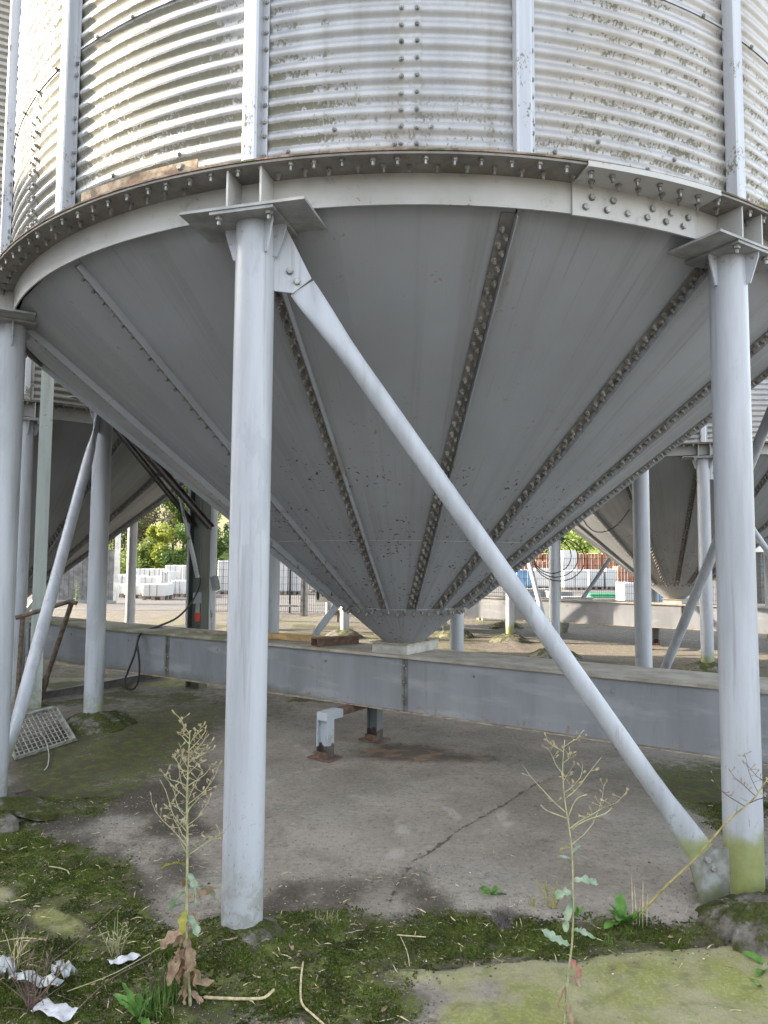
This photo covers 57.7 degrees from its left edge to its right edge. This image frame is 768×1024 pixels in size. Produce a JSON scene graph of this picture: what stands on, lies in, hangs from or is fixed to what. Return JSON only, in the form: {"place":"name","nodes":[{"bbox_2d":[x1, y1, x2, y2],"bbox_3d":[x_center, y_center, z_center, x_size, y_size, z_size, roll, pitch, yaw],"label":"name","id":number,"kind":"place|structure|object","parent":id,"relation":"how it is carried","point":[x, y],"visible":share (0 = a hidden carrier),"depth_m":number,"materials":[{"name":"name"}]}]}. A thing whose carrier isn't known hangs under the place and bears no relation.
{"place":"outdoors","nodes":[
{"label":"outdoors","id":0,"kind":"place"},
{"bbox_2d":[0,609,767,1023],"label":"ground","id":1,"kind":"structure","parent":0,"point":[406,781],"depth_m":3.83,"materials":[{"name":"concrete"}]},
{"bbox_2d":[0,952,16,976],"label":"plastic film","id":2,"kind":"object","parent":1,"relation":"on","point":[3,965],"visible":0.87,"depth_m":2.57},
{"bbox_2d":[0,812,29,833],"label":"concrete footing","id":3,"kind":"object","parent":1,"relation":"on","point":[9,822],"visible":0.3,"depth_m":3.95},
{"bbox_2d":[0,930,38,979],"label":"grass tuft","id":4,"kind":"object","parent":1,"relation":"on","point":[17,951],"visible":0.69,"depth_m":2.62,"materials":[{"name":"plant"}]},
{"bbox_2d":[0,795,56,820],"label":"concrete slab","id":5,"kind":"structure","parent":1,"relation":"on","point":[34,809],"depth_m":4.09,"materials":[{"name":"concrete"}]},
{"bbox_2d":[8,970,63,987],"bbox_3d":[-1.250,1.679,2.506,0.203,0.042,0.047,0,-4,10],"label":"plastic film","id":6,"kind":"object","parent":1,"relation":"on","point":[20,976],"visible":0.71,"depth_m":2.51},
{"bbox_2d":[0,932,72,1013],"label":"dried weed","id":7,"kind":"object","parent":1,"relation":"on","point":[29,1004],"visible":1,"depth_m":2.38,"materials":[{"name":"plant"}]},
{"bbox_2d":[28,369,53,708],"bbox_3d":[-3.552,-1.140,7.343,0.120,6.400,0.150,2,-4,-28],"label":"steel post","id":8,"kind":"object","parent":1,"relation":"on","point":[43,491],"visible":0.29,"depth_m":7.20,"materials":[{"name":"metal"}]},
{"bbox_2d":[10,706,76,759],"bbox_3d":[-2.883,1.812,5.783,0.535,0.205,0.861,-1,-4,21],"label":"floor grating","id":9,"kind":"object","parent":1,"relation":"on","point":[69,733],"visible":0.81,"depth_m":5.81,"materials":[{"name":"metal"}]},
{"bbox_2d":[14,599,77,704],"bbox_3d":[-3.455,1.459,7.012,0.558,1.166,0.632,3,-5,-34],"label":"handrail","id":10,"kind":"object","parent":1,"relation":"on","point":[46,679],"visible":0.73,"depth_m":6.92,"materials":[{"name":"metal"}]},
{"bbox_2d":[30,997,77,1021],"bbox_3d":[-1.109,1.673,2.344,0.155,0.024,0.063,-1,-4,24],"label":"paper scrap","id":11,"kind":"object","parent":1,"relation":"on","point":[63,1012],"visible":1,"depth_m":2.34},
{"bbox_2d":[51,960,77,979],"bbox_3d":[-1.173,1.679,2.561,0.094,0.061,0.052,-2,-5,30],"label":"plastic film","id":12,"kind":"object","parent":1,"relation":"on","point":[69,969],"visible":0.81,"depth_m":2.55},
{"bbox_2d":[34,899,123,973],"bbox_3d":[-1.197,1.683,2.778,0.017,0.007,0.576,0,-4,12],"label":"dry stalk","id":13,"kind":"object","parent":1,"relation":"on","point":[80,938],"visible":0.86,"depth_m":2.75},
{"bbox_2d":[54,710,137,735],"bbox_3d":[-2.591,1.902,6.364,0.687,0.175,0.692,-3,-5,42],"label":"concrete footing","id":14,"kind":"object","parent":1,"relation":"on","point":[88,724],"visible":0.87,"depth_m":6.21,"materials":[{"name":"concrete"}]},
{"bbox_2d":[43,674,160,698],"bbox_3d":[-3.269,2.045,8.283,0.060,0.096,2.017,-2,-4,28],"label":"floor angle","id":15,"kind":"object","parent":1,"relation":"on","point":[80,688],"visible":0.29,"depth_m":8.25,"materials":[{"name":"metal"}]},
{"bbox_2d":[0,0,217,701],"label":"grain silo","id":16,"kind":"object","parent":1,"relation":"on","point":[137,493],"visible":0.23,"depth_m":8.38,"materials":[{"name":"metal"}]},
{"bbox_2d":[77,959,148,1009],"bbox_3d":[-0.969,1.675,2.486,0.033,0.015,0.315,-2,-4,28],"label":"dry stalk","id":17,"kind":"object","parent":1,"relation":"on","point":[109,980],"visible":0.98,"depth_m":2.50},
{"bbox_2d":[98,910,139,956],"bbox_3d":[-1.029,1.633,2.703,0.142,0.195,0.099,0,-4,0],"label":"dried weed","id":18,"kind":"object","parent":1,"relation":"on","point":[116,944],"visible":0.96,"depth_m":2.71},
{"bbox_2d":[1,913,264,1016],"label":"twig scraps","id":19,"kind":"object","parent":1,"relation":"on","point":[83,977],"visible":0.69,"depth_m":2.70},
{"bbox_2d":[114,982,153,1023],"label":"leafy weed","id":20,"kind":"object","parent":1,"relation":"on","point":[122,999],"visible":0.91,"depth_m":2.34,"materials":[{"name":"green plant"}]},
{"bbox_2d":[126,943,172,1003],"bbox_3d":[-0.776,1.585,2.406,0.213,0.214,0.135,3,-4,-29],"label":"dried weed","id":21,"kind":"object","parent":1,"relation":"on","point":[151,978],"visible":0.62,"depth_m":2.40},
{"bbox_2d":[127,979,174,1022],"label":"grass tuft","id":22,"kind":"object","parent":1,"relation":"on","point":[156,999],"visible":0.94,"depth_m":2.33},
{"bbox_2d":[138,952,208,1012],"bbox_3d":[-0.727,1.606,2.407,0.258,0.166,0.198,1,-4,-10],"label":"grass tuft","id":23,"kind":"object","parent":1,"relation":"on","point":[164,987],"visible":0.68,"depth_m":2.40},
{"bbox_2d":[150,709,227,1006],"bbox_3d":[-0.686,1.190,2.390,0.298,1.007,0.177,0,-4,0],"label":"dry lettuce","id":24,"kind":"object","parent":1,"relation":"on","point":[184,966],"visible":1,"depth_m":2.40,"materials":[{"name":"yellow plant"}]},
{"bbox_2d":[185,490,220,688],"bbox_3d":[-2.172,0.621,8.401,0.394,3.050,0.226,-1,-4,25],"label":"hoist post","id":25,"kind":"object","parent":1,"relation":"on","point":[198,608],"visible":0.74,"depth_m":8.44,"materials":[{"name":"grey metal"}]},
{"bbox_2d":[113,427,196,527],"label":"angle beam","id":26,"kind":"structure","parent":25,"relation":"attached to","point":[130,446],"depth_m":7.90,"materials":[{"name":"metal"}]},
{"bbox_2d":[133,443,214,529],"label":"angle beam","id":27,"kind":"structure","parent":25,"relation":"attached to","point":[183,495],"depth_m":7.93,"materials":[{"name":"metal"}]},
{"bbox_2d":[174,476,199,577],"bbox_3d":[-2.297,0.145,8.129,0.064,1.251,0.380,-3,-5,40],"label":"thin tube","id":28,"kind":"object","parent":27,"relation":"hanging from","point":[193,558],"visible":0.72,"depth_m":8.14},
{"bbox_2d":[203,988,274,1000],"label":"dry stalk","id":29,"kind":"object","parent":1,"relation":"on","point":[239,998],"visible":1,"depth_m":2.40,"materials":[{"name":"plant"}]},
{"bbox_2d":[214,916,286,945],"bbox_3d":[-0.564,1.704,2.812,0.391,0.102,0.415,0,-4,0],"label":"concrete footing","id":30,"kind":"object","parent":1,"relation":"on","point":[266,927],"visible":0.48,"depth_m":2.78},
{"bbox_2d":[216,555,287,612],"bbox_3d":[-3.927,2.038,19.805,2.525,1.630,0.050,0,-4,0],"label":"fence panel","id":31,"kind":"object","parent":1,"relation":"on","point":[221,583],"visible":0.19,"depth_m":19.78,"materials":[{"name":"metal"}]},
{"bbox_2d":[279,579,307,615],"bbox_3d":[-2.788,2.061,18.930,1.455,1.600,0.100,0,-4,0],"label":"gate frame","id":32,"kind":"object","parent":1,"relation":"on","point":[303,605],"visible":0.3,"depth_m":18.88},
{"bbox_2d":[289,569,315,612],"bbox_3d":[-1.427,2.055,19.805,2.525,1.630,0.050,0,-4,0],"label":"fence panel","id":33,"kind":"object","parent":1,"relation":"on","point":[296,592],"visible":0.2,"depth_m":19.78,"materials":[{"name":"metal"}]},
{"bbox_2d":[299,961,324,1023],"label":"dry stalk","id":34,"kind":"object","parent":1,"relation":"on","point":[309,1011],"visible":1,"depth_m":2.41,"materials":[{"name":"plant"}]},
{"bbox_2d":[315,590,338,621],"bbox_3d":[-1.342,2.265,17.147,0.690,0.890,0.066,0,-4,0],"label":"pale board","id":35,"kind":"object","parent":1,"relation":"on","point":[319,597],"visible":0.16,"depth_m":17.13,"materials":[{"name":"white paint"}]},
{"bbox_2d":[325,629,362,638],"bbox_3d":[-0.797,2.397,13.728,0.805,0.212,0.933,0,-4,0],"label":"concrete footing","id":36,"kind":"object","parent":1,"relation":"on","point":[339,632],"visible":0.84,"depth_m":13.55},
{"bbox_2d":[9,802,715,1022],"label":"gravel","id":37,"kind":"structure","parent":1,"relation":"on","point":[311,915],"depth_m":2.97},
{"bbox_2d":[0,797,732,1023],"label":"leaf scraps","id":38,"kind":"object","parent":1,"relation":"on","point":[374,972],"visible":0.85,"depth_m":2.68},
{"bbox_2d":[0,796,765,1023],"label":"straw scraps","id":39,"kind":"object","parent":1,"relation":"on","point":[282,921],"visible":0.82,"depth_m":2.91,"materials":[{"name":"plant"}]},
{"bbox_2d":[0,796,765,1023],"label":"grass","id":40,"kind":"structure","parent":1,"relation":"on","point":[311,928],"depth_m":2.90,"materials":[{"name":"plant"}]},
{"bbox_2d":[0,0,767,929],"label":"grain silo","id":41,"kind":"object","parent":1,"relation":"on","point":[404,320],"visible":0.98,"depth_m":3.31,"materials":[{"name":"paint"}]},
{"bbox_2d":[0,795,767,1023],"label":"moss","id":42,"kind":"object","parent":1,"relation":"on","point":[283,1008],"visible":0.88,"depth_m":2.77,"materials":[{"name":"plant"}]},
{"bbox_2d":[67,947,159,991],"bbox_3d":[-0.957,1.671,2.560,0.039,0.018,0.396,-3,-5,42],"label":"dry stalk","id":43,"kind":"object","parent":42,"relation":"on","point":[112,973],"visible":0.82,"depth_m":2.51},
{"bbox_2d":[107,952,140,964],"bbox_3d":[-0.987,1.698,2.650,0.120,0.021,0.048,3,-5,-32],"label":"paper scrap","id":44,"kind":"object","parent":42,"relation":"on","point":[121,959],"visible":1,"depth_m":2.65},
{"bbox_2d":[0,797,767,1023],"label":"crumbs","id":45,"kind":"object","parent":1,"relation":"on","point":[295,922],"visible":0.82,"depth_m":2.94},
{"bbox_2d":[25,616,767,765],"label":"conveyor casing","id":46,"kind":"object","parent":1,"relation":"on","point":[671,710],"visible":0.88,"depth_m":5.31,"materials":[{"name":"paint"}]},
{"bbox_2d":[124,578,200,690],"bbox_3d":[-2.321,1.284,7.588,0.155,1.089,1.292,-1,-4,19],"label":"power cable","id":47,"kind":"object","parent":46,"relation":"hanging from","point":[138,653],"visible":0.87,"depth_m":7.00,"materials":[{"name":"rubber"}]},
{"bbox_2d":[182,629,226,634],"bbox_3d":[-1.682,1.198,6.934,0.712,0.022,0.110,-1,-4,22],"label":"timber plank","id":48,"kind":"object","parent":46,"relation":"on","point":[205,631],"visible":0.64,"depth_m":6.92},
{"bbox_2d":[268,632,328,641],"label":"timber block","id":49,"kind":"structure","parent":46,"relation":"on","point":[289,636],"depth_m":6.41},
{"bbox_2d":[311,635,358,646],"bbox_3d":[-0.427,1.129,6.115,0.422,0.066,0.110,3,-5,-35],"label":"steel tube","id":50,"kind":"object","parent":46,"relation":"on","point":[333,640],"visible":1,"depth_m":6.06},
{"bbox_2d":[31,805,767,1002],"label":"coarse rubble","id":51,"kind":"object","parent":1,"relation":"on","point":[726,942],"visible":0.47,"depth_m":2.82,"materials":[{"name":"concrete"}]},
{"bbox_2d":[325,589,504,630],"bbox_3d":[-0.001,-2.717,16.924,6.153,10.900,6.153,0,-4,0],"label":"grain silo","id":52,"kind":"object","parent":1,"relation":"on","point":[344,620],"visible":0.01,"depth_m":13.72,"materials":[{"name":"metal"}]},
{"bbox_2d":[435,629,473,638],"bbox_3d":[1.419,2.437,14.087,0.835,0.212,0.880,0,-4,0],"label":"concrete footing","id":53,"kind":"object","parent":1,"relation":"on","point":[446,634],"visible":0.45,"depth_m":13.80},
{"bbox_2d":[479,886,505,894],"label":"leafy weed","id":54,"kind":"object","parent":1,"relation":"on","point":[494,890],"visible":0.99,"depth_m":3.22,"materials":[{"name":"green plant"}]},
{"bbox_2d":[487,901,521,929],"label":"dried weed","id":55,"kind":"object","parent":1,"relation":"on","point":[503,921],"visible":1,"depth_m":2.96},
{"bbox_2d":[489,621,523,628],"bbox_3d":[2.792,2.573,15.877,0.828,0.199,0.865,0,-4,0],"label":"concrete footing","id":56,"kind":"object","parent":1,"relation":"on","point":[498,625],"visible":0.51,"depth_m":15.63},
{"bbox_2d":[489,633,528,642],"bbox_3d":[2.387,2.387,13.199,0.763,0.207,0.865,-3,-5,42],"label":"concrete footing","id":57,"kind":"object","parent":1,"relation":"on","point":[504,638],"visible":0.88,"depth_m":12.99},
{"bbox_2d":[491,557,547,597],"bbox_3d":[3.573,2.090,19.805,2.525,1.630,0.050,0,-4,0],"label":"fence panel","id":58,"kind":"object","parent":1,"relation":"on","point":[498,592],"visible":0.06,"depth_m":19.81,"materials":[{"name":"metal"}]},
{"bbox_2d":[535,879,559,908],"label":"feathery weed","id":59,"kind":"object","parent":1,"relation":"on","point":[548,895],"visible":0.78,"depth_m":3.11,"materials":[{"name":"yellow plant"}]},
{"bbox_2d":[338,596,767,649],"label":"conveyor casing","id":60,"kind":"object","parent":1,"relation":"on","point":[667,613],"visible":0.31,"depth_m":12.90,"materials":[{"name":"metal"}]},
{"bbox_2d":[526,648,584,660],"bbox_3d":[2.652,2.236,10.961,0.938,0.206,0.882,-3,-5,38],"label":"concrete footing","id":61,"kind":"object","parent":1,"relation":"on","point":[541,653],"visible":0.31,"depth_m":10.85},
{"bbox_2d":[522,730,628,1023],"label":"dry lettuce","id":62,"kind":"object","parent":1,"relation":"on","point":[568,912],"visible":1,"depth_m":2.32,"materials":[{"name":"green plant"}]},
{"bbox_2d":[562,558,633,600],"bbox_3d":[6.073,2.107,19.805,2.525,1.630,0.050,0,-4,0],"label":"fence panel","id":63,"kind":"object","parent":1,"relation":"on","point":[618,579],"visible":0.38,"depth_m":19.81,"materials":[{"name":"metal"}]},
{"bbox_2d":[604,892,643,928],"bbox_3d":[1.033,1.731,2.988,0.152,0.110,0.201,-2,-4,26],"label":"leafy weed","id":64,"kind":"object","parent":1,"relation":"on","point":[619,911],"visible":1,"depth_m":2.99,"materials":[{"name":"green plant"}]},
{"bbox_2d":[505,377,767,662],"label":"grain silo","id":65,"kind":"object","parent":1,"relation":"on","point":[681,503],"visible":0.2,"depth_m":10.97,"materials":[{"name":"paint"}]},
{"bbox_2d":[533,509,629,581],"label":"cable loops","id":66,"kind":"object","parent":65,"relation":"hanging from","point":[535,565],"visible":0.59,"depth_m":10.97,"materials":[{"name":"rubber"}]},
{"bbox_2d":[631,876,647,925],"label":"grass tuft","id":67,"kind":"object","parent":1,"relation":"on","point":[635,903],"visible":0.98,"depth_m":2.99,"materials":[{"name":"plant"}]},
{"bbox_2d":[678,661,717,672],"bbox_3d":[4.455,2.158,9.637,0.805,0.208,0.933,0,-4,0],"label":"concrete footing","id":68,"kind":"object","parent":1,"relation":"on","point":[700,666],"visible":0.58,"depth_m":9.48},
{"bbox_2d":[634,751,767,920],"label":"leaning stalk","id":69,"kind":"object","parent":1,"relation":"on","point":[691,862],"visible":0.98,"depth_m":3.01,"materials":[{"name":"yellow plant"}]},
{"bbox_2d":[695,886,767,956],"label":"concrete footing","id":70,"kind":"object","parent":1,"relation":"on","point":[740,921],"visible":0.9,"depth_m":2.88,"materials":[{"name":"concrete"}]},
{"bbox_2d":[742,951,767,976],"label":"leafy weed","id":71,"kind":"object","parent":1,"relation":"on","point":[755,957],"visible":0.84,"depth_m":2.67,"materials":[{"name":"green plant"}]},
{"bbox_2d":[27,581,764,610],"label":"paved yard","id":72,"kind":"structure","parent":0,"point":[176,603],"depth_m":24.03,"materials":[{"name":"concrete"}]},
{"bbox_2d":[56,534,120,603],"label":"boarded wall","id":73,"kind":"structure","parent":72,"relation":"on","point":[78,573],"depth_m":23.47,"materials":[{"name":"white paint"}]},
{"bbox_2d":[124,583,145,597],"bbox_3d":[-9.535,3.047,26.995,0.683,0.522,1.118,0,-4,0],"label":"block pack","id":74,"kind":"object","parent":72,"relation":"on","point":[139,586],"visible":0.37,"depth_m":26.46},
{"bbox_2d":[120,537,156,573],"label":"bush","id":75,"kind":"object","parent":72,"relation":"on","point":[147,561],"visible":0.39,"depth_m":37.67,"materials":[{"name":"green plant"}]},
{"bbox_2d":[136,568,150,575],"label":"block pack","id":76,"kind":"object","parent":72,"relation":"on","point":[144,571],"visible":0.21,"depth_m":32.88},
{"bbox_2d":[139,576,159,583],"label":"block pack","id":77,"kind":"object","parent":72,"relation":"on","point":[148,579],"visible":0.2,"depth_m":28.87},
{"bbox_2d":[142,583,172,599],"bbox_3d":[-8.429,2.956,25.999,0.808,0.584,1.118,0,-4,0],"label":"block pack","id":78,"kind":"object","parent":72,"relation":"on","point":[155,591],"visible":1,"depth_m":25.47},
{"bbox_2d":[150,568,164,575],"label":"block pack","id":79,"kind":"object","parent":72,"relation":"on","point":[155,572],"visible":0.19,"depth_m":32.88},
{"bbox_2d":[145,521,178,568],"bbox_3d":[-12.069,2.257,37.835,2.043,3.568,2.136,0,-4,0],"label":"bush","id":80,"kind":"object","parent":72,"relation":"on","point":[154,532],"visible":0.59,"depth_m":37.75,"materials":[{"name":"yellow plant"}]},
{"bbox_2d":[165,571,176,582],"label":"block pack","id":81,"kind":"object","parent":72,"relation":"on","point":[170,576],"visible":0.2,"depth_m":28.70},
{"bbox_2d":[156,524,186,567],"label":"bush","id":82,"kind":"object","parent":72,"relation":"on","point":[169,559],"visible":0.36,"depth_m":37.20,"materials":[{"name":"green plant"}]},
{"bbox_2d":[165,565,181,579],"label":"block pack","id":83,"kind":"object","parent":72,"relation":"on","point":[178,568],"visible":0.22,"depth_m":30.50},
{"bbox_2d":[171,580,185,596],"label":"block pack","id":84,"kind":"object","parent":72,"relation":"on","point":[179,588],"visible":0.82,"depth_m":27.26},
{"bbox_2d":[143,504,229,546],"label":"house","id":85,"kind":"structure","parent":72,"relation":"on","point":[223,520],"depth_m":58.06,"materials":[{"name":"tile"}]},
{"bbox_2d":[216,528,228,575],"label":"bush","id":86,"kind":"object","parent":72,"relation":"on","point":[222,546],"visible":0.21,"depth_m":37.81,"materials":[{"name":"green plant"}]},
{"bbox_2d":[217,561,228,593],"bbox_3d":[-6.781,2.836,30.419,0.705,1.446,1.118,0,-4,0],"label":"block pack","id":87,"kind":"object","parent":72,"relation":"on","point":[223,567],"visible":0.36,"depth_m":29.88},
{"bbox_2d":[280,562,287,594],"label":"block pack","id":88,"kind":"object","parent":72,"relation":"on","point":[283,574],"visible":0.38,"depth_m":29.88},
{"bbox_2d":[288,568,300,594],"bbox_3d":[-3.854,2.893,30.616,0.577,1.400,1.118,0,-4,0],"label":"block pack","id":89,"kind":"object","parent":72,"relation":"on","point":[297,581],"visible":0.42,"depth_m":30.06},
{"bbox_2d":[516,569,532,587],"bbox_3d":[7.640,3.679,38.286,0.894,1.035,0.918,0,-4,0],"label":"wrapped pack","id":90,"kind":"object","parent":72,"relation":"on","point":[522,575],"visible":0.38,"depth_m":37.85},
{"bbox_2d":[526,588,548,596],"bbox_3d":[6.557,3.448,29.868,1.632,0.335,0.600,0,-4,0],"label":"slab stack","id":91,"kind":"object","parent":72,"relation":"on","point":[531,591],"depth_m":29.57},
{"bbox_2d":[532,561,548,567],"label":"brick pack","id":92,"kind":"object","parent":72,"relation":"on","point":[540,564],"visible":0.17,"depth_m":39.89,"materials":[{"name":"brick"}]},
{"bbox_2d":[533,568,548,587],"bbox_3d":[8.612,3.647,38.295,0.894,1.115,0.905,0,-4,0],"label":"block pack","id":93,"kind":"object","parent":72,"relation":"on","point":[539,577],"visible":0.4,"depth_m":37.85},
{"bbox_2d":[561,570,574,589],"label":"block pack","id":94,"kind":"object","parent":72,"relation":"on","point":[565,585],"visible":0.84,"depth_m":36.86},
{"bbox_2d":[561,560,576,569],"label":"block pack","id":95,"kind":"object","parent":72,"relation":"on","point":[571,566],"visible":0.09,"depth_m":43.88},
{"bbox_2d":[561,550,576,559],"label":"block pack","id":96,"kind":"object","parent":95,"relation":"on","point":[565,554],"visible":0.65,"depth_m":43.92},
{"bbox_2d":[574,570,587,589],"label":"block pack","id":97,"kind":"object","parent":72,"relation":"on","point":[580,579],"visible":0.73,"depth_m":36.85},
{"bbox_2d":[577,558,586,569],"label":"brick pack","id":98,"kind":"object","parent":72,"relation":"on","point":[580,564],"visible":0.12,"depth_m":47.87,"materials":[{"name":"brick"}]},
{"bbox_2d":[587,570,603,588],"bbox_3d":[11.530,3.698,38.293,0.839,1.052,0.905,0,-4,0],"label":"block pack","id":99,"kind":"object","parent":72,"relation":"on","point":[597,584],"visible":0.46,"depth_m":37.84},
{"bbox_2d":[587,559,601,569],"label":"brick pack","id":100,"kind":"object","parent":99,"relation":"on","point":[597,561],"visible":0.22,"depth_m":47.87,"materials":[{"name":"brick"}]},
{"bbox_2d":[588,593,615,597],"bbox_3d":[8.770,3.320,27.729,1.240,0.175,0.360,0,-4,0],"label":"pipe bundle","id":101,"kind":"object","parent":72,"relation":"on","point":[604,595],"visible":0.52,"depth_m":27.56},
{"bbox_2d":[604,569,616,588],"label":"block pack","id":102,"kind":"object","parent":72,"relation":"on","point":[609,582],"visible":0.62,"depth_m":37.85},
{"bbox_2d":[613,566,630,581],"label":"brick pack","id":103,"kind":"object","parent":72,"relation":"on","point":[625,576],"visible":0.32,"depth_m":39.85,"materials":[{"name":"brick"}]},
{"bbox_2d":[616,582,633,600],"bbox_3d":[8.749,2.937,25.313,0.386,0.770,0.905,0,-4,0],"label":"block pack","id":104,"kind":"object","parent":72,"relation":"on","point":[621,594],"visible":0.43,"depth_m":24.91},
{"bbox_2d":[756,546,764,603],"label":"boarded wall","id":105,"kind":"structure","parent":72,"relation":"on","point":[759,552],"depth_m":25.89,"materials":[{"name":"wood"}]},
{"bbox_2d":[109,532,715,580],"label":"hillside","id":106,"kind":"structure","parent":0,"point":[597,551],"depth_m":47.58,"materials":[{"name":"green plant"}]},
{"bbox_2d":[109,536,126,565],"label":"bush","id":107,"kind":"object","parent":106,"relation":"on","point":[112,541],"visible":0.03,"depth_m":41.49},
{"bbox_2d":[113,505,182,556],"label":"bush","id":108,"kind":"object","parent":106,"relation":"on","point":[148,520],"visible":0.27,"depth_m":40.73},
{"bbox_2d":[121,495,178,549],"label":"tree","id":109,"kind":"object","parent":106,"relation":"on","point":[164,503],"visible":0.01,"depth_m":44.48,"materials":[{"name":"green plant"}]},
{"bbox_2d":[161,487,185,552],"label":"tree","id":110,"kind":"object","parent":106,"relation":"on","point":[176,518],"visible":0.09,"depth_m":45.49,"materials":[{"name":"green plant"}]},
{"bbox_2d":[168,487,188,555],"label":"tree","id":111,"kind":"object","parent":106,"relation":"on","point":[176,510],"visible":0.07,"depth_m":44.64,"materials":[{"name":"green plant"}]},
{"bbox_2d":[545,530,601,554],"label":"tree","id":112,"kind":"object","parent":106,"relation":"on","point":[587,546],"visible":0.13,"depth_m":60.77,"materials":[{"name":"green plant"}]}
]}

